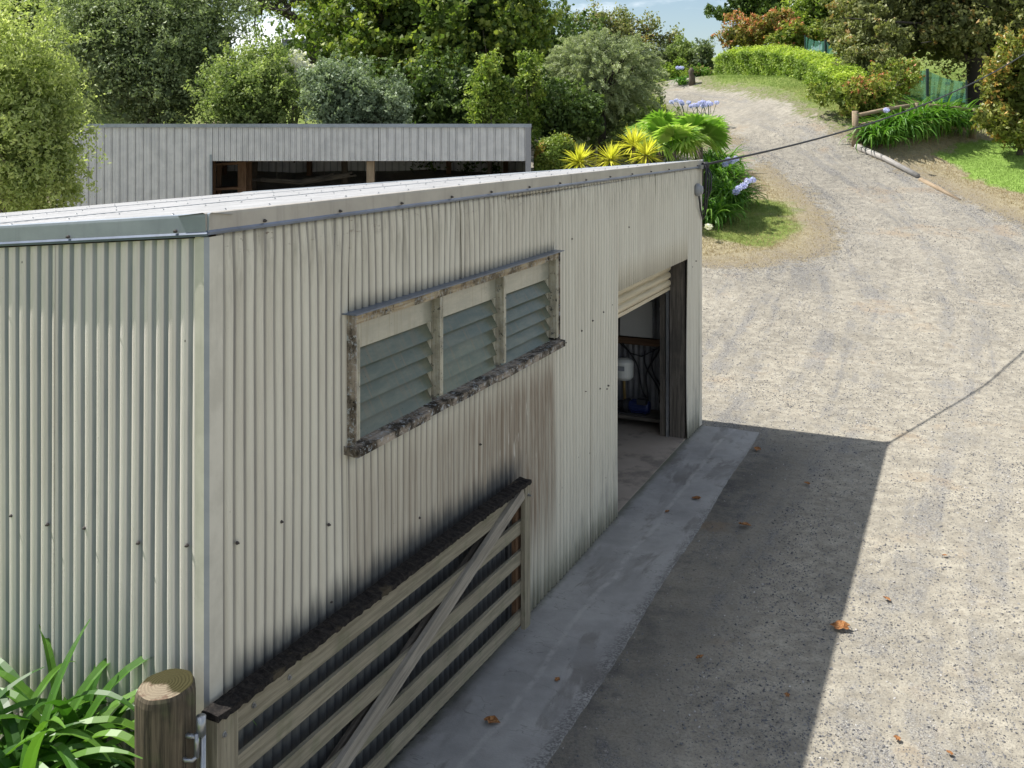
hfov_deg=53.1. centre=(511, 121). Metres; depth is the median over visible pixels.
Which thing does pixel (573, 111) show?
shrub
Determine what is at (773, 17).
shrub
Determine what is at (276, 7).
tree
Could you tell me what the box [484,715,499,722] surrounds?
fallen leaf
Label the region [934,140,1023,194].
lawn
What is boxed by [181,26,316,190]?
shrub
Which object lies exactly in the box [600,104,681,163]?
shrub
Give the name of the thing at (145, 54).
tree
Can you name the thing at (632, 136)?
yucca
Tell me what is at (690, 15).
sky
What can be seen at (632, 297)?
roller door
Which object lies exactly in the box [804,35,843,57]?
netting fence
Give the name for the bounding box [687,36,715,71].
shrub
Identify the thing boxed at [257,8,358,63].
tree
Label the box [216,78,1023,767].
driveway
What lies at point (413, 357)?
window
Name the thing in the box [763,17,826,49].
shrub
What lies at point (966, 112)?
agapanthus
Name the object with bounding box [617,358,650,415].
water pump
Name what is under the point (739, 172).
agapanthus
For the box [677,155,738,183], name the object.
agapanthus
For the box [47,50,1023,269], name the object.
ground
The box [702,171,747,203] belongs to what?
agapanthus
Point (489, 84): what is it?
shrub
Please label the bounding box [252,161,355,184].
stick bundle
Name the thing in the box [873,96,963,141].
agapanthus
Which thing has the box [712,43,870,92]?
hedge
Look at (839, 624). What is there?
fallen leaf
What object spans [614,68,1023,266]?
grass
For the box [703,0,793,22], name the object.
tree
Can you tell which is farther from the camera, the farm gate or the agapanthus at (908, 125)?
the agapanthus at (908, 125)
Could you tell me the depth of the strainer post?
4.57 m
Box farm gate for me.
[201,477,531,767]
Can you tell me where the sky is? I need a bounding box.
[208,0,821,64]
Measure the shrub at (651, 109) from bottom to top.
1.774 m
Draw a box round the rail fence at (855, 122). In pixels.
[851,103,976,146]
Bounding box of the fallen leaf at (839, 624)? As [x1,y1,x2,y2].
[830,620,849,629]
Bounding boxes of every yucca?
[559,142,598,168]
[589,141,629,166]
[616,125,657,163]
[626,134,663,164]
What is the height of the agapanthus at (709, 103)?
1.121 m
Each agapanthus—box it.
[0,619,142,767]
[0,625,256,767]
[0,666,134,767]
[668,66,695,84]
[669,99,701,117]
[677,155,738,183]
[685,144,751,176]
[689,100,709,115]
[691,100,730,123]
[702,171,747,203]
[702,174,769,208]
[702,188,757,230]
[703,155,757,187]
[841,108,912,151]
[858,100,943,144]
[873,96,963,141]
[900,93,979,139]
[928,98,983,136]
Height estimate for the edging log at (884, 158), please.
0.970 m
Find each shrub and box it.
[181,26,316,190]
[274,46,314,162]
[296,47,416,184]
[361,42,520,175]
[461,33,515,174]
[512,47,548,144]
[515,66,607,168]
[533,130,584,170]
[576,74,675,159]
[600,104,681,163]
[623,94,669,115]
[650,38,682,69]
[652,56,688,82]
[663,35,694,71]
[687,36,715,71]
[687,63,713,76]
[711,10,768,49]
[746,7,800,44]
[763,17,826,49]
[803,57,924,118]
[832,42,903,78]
[969,25,1023,154]
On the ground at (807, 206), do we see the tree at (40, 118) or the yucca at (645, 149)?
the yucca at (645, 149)
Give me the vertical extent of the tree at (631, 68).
4.298 m
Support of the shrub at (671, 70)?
on the ground at (807, 206)
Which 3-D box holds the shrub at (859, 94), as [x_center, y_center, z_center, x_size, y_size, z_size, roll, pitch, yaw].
[12.449,-1.135,34.598,5.800,2.354,2.713,0,0,-41]
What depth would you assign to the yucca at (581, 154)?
23.87 m
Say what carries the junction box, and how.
attached to the iron shed at (244, 435)
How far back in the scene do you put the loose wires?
13.33 m
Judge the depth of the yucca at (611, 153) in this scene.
24.41 m
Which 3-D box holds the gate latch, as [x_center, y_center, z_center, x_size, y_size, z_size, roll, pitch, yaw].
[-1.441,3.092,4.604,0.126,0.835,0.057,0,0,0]
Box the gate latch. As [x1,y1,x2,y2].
[182,713,205,767]
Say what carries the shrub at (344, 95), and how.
on the ground at (807, 206)
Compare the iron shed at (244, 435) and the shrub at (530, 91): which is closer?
the iron shed at (244, 435)
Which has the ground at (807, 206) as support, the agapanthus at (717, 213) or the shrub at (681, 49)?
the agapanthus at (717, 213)
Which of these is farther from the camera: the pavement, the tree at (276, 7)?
the tree at (276, 7)
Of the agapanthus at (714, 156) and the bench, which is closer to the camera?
the bench
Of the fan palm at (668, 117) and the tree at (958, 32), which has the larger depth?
the tree at (958, 32)
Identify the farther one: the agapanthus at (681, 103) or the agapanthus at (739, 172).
the agapanthus at (681, 103)
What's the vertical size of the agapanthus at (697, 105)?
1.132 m
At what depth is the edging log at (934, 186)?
28.23 m
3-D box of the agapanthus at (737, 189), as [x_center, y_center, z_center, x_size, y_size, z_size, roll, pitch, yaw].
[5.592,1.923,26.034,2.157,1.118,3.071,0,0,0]
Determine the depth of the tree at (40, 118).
17.05 m
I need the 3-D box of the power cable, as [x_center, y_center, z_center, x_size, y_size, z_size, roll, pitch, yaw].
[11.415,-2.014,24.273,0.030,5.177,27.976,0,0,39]
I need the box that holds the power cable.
[709,54,1023,163]
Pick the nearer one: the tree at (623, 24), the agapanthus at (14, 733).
the agapanthus at (14, 733)
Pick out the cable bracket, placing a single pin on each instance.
(704, 164)
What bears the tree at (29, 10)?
on the ground at (807, 206)
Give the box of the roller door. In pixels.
[618,267,670,317]
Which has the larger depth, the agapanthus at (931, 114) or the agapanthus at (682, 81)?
the agapanthus at (682, 81)
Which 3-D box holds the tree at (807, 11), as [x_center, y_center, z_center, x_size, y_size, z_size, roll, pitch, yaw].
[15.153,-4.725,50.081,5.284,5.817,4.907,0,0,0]
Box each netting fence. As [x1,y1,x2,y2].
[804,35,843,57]
[899,69,966,103]
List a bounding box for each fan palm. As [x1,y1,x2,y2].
[623,108,676,162]
[636,113,709,161]
[670,112,732,191]
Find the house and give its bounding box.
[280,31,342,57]
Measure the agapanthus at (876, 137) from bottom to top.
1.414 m
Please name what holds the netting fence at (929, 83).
on the ground at (807, 206)
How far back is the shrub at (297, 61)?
29.69 m
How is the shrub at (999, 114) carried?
on the lawn at (991, 152)
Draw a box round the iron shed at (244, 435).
[0,159,703,767]
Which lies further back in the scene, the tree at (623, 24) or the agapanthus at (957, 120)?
the tree at (623, 24)
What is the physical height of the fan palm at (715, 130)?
2.578 m
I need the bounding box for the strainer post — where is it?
[134,668,195,767]
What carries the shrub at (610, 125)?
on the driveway
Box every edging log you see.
[854,144,919,177]
[918,177,960,199]
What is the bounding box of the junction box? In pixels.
[694,183,703,219]
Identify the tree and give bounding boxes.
[0,0,109,212]
[1,0,90,92]
[24,0,262,123]
[223,0,326,64]
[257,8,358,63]
[284,0,564,123]
[530,0,611,80]
[535,24,669,166]
[556,0,684,69]
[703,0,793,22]
[777,0,856,50]
[818,0,1023,104]
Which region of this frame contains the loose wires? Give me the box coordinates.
[702,166,711,217]
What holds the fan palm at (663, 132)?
on the ground at (807, 206)
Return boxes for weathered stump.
[688,68,695,85]
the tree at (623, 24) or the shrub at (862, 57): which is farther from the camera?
the tree at (623, 24)
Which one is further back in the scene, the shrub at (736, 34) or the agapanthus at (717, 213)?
the shrub at (736, 34)
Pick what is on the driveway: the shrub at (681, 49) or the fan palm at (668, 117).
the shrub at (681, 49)
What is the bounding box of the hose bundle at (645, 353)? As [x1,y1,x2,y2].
[620,343,659,402]
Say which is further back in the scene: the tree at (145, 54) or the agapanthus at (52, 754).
the tree at (145, 54)
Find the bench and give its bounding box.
[617,407,669,431]
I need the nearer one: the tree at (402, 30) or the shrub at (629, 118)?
the shrub at (629, 118)
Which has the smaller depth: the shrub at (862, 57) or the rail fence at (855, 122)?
the rail fence at (855, 122)
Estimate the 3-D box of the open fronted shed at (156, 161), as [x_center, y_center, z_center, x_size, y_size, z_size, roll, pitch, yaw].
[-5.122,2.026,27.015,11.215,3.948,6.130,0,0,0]
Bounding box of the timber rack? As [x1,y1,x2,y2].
[213,161,251,194]
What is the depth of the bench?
13.30 m
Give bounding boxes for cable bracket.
[697,162,709,168]
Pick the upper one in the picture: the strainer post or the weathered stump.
the weathered stump
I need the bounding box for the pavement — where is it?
[389,425,758,767]
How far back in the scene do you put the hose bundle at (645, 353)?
13.62 m
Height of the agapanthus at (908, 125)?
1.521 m
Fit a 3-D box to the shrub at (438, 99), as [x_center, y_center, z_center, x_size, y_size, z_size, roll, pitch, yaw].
[-1.773,-0.232,30.148,5.995,4.145,3.492,0,0,0]
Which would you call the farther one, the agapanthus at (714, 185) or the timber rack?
the agapanthus at (714, 185)
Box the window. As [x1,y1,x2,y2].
[342,250,564,458]
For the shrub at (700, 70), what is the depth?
48.60 m
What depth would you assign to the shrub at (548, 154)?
26.04 m
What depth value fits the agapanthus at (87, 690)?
4.90 m
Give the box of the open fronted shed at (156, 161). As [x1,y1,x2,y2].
[57,124,532,207]
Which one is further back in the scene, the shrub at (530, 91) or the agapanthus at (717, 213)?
the shrub at (530, 91)
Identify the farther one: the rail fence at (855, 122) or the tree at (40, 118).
the rail fence at (855, 122)
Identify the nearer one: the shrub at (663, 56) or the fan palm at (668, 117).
the fan palm at (668, 117)
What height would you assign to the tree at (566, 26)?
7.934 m

